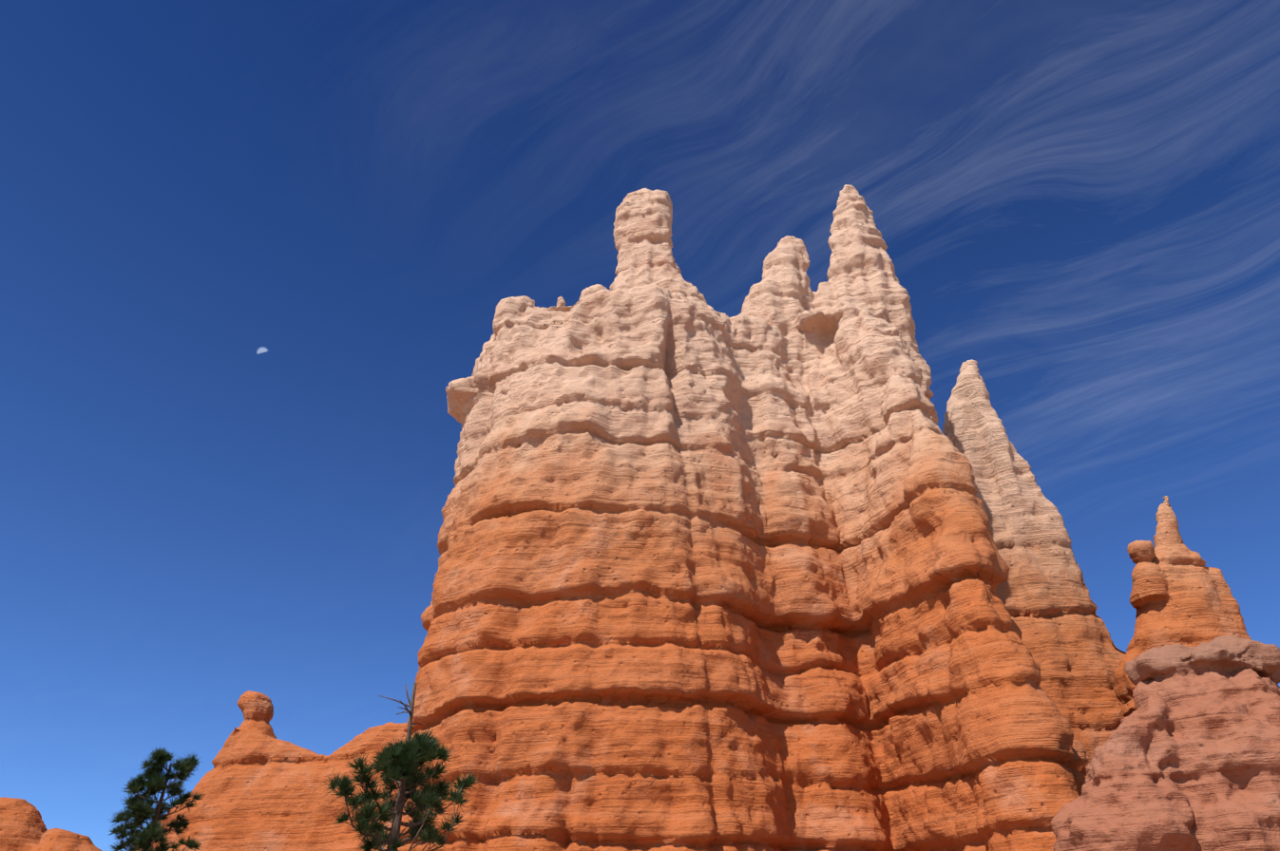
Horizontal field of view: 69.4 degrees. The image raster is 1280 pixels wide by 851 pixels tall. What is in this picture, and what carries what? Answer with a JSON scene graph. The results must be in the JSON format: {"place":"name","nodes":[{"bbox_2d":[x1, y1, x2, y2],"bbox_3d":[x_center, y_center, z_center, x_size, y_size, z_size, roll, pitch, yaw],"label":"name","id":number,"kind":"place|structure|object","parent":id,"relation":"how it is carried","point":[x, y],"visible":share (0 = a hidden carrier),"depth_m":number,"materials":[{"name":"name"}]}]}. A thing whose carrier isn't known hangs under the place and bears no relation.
{"place":"outdoors","nodes":[
{"label":"outdoors","id":0,"kind":"place"},
{"bbox_2d":[0,0,1279,850],"label":"sky","id":1,"kind":"structure","parent":0,"point":[252,252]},
{"bbox_3d":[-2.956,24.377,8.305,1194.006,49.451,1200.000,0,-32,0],"label":"ground","id":2,"kind":"structure","parent":0,"visible":0},
{"bbox_2d":[108,745,205,850],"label":"pine","id":3,"kind":"object","parent":2,"relation":"on","point":[154,831],"visible":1,"depth_m":27.79,"materials":[{"name":"green plant"}]},
{"bbox_2d":[0,690,412,850],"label":"ridge","id":4,"kind":"structure","parent":2,"relation":"on","point":[259,785],"depth_m":32.38,"materials":[{"name":"orange stone"}]},
{"bbox_2d":[320,683,483,850],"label":"pine","id":5,"kind":"object","parent":2,"relation":"on","point":[408,758],"visible":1,"depth_m":19.46,"materials":[{"name":"green plant"}]},
{"bbox_2d":[382,184,1088,850],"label":"tower","id":6,"kind":"structure","parent":2,"relation":"on","point":[707,578],"depth_m":29.65,"materials":[{"name":"orange stone"}]},
{"bbox_2d":[942,360,1251,778],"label":"rock spires","id":7,"kind":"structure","parent":2,"relation":"on","point":[1181,594],"depth_m":37.79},
{"bbox_2d":[1050,634,1279,850],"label":"rock","id":8,"kind":"object","parent":2,"relation":"on","point":[1187,756],"visible":1,"depth_m":17.18,"materials":[{"name":"orange stone"}]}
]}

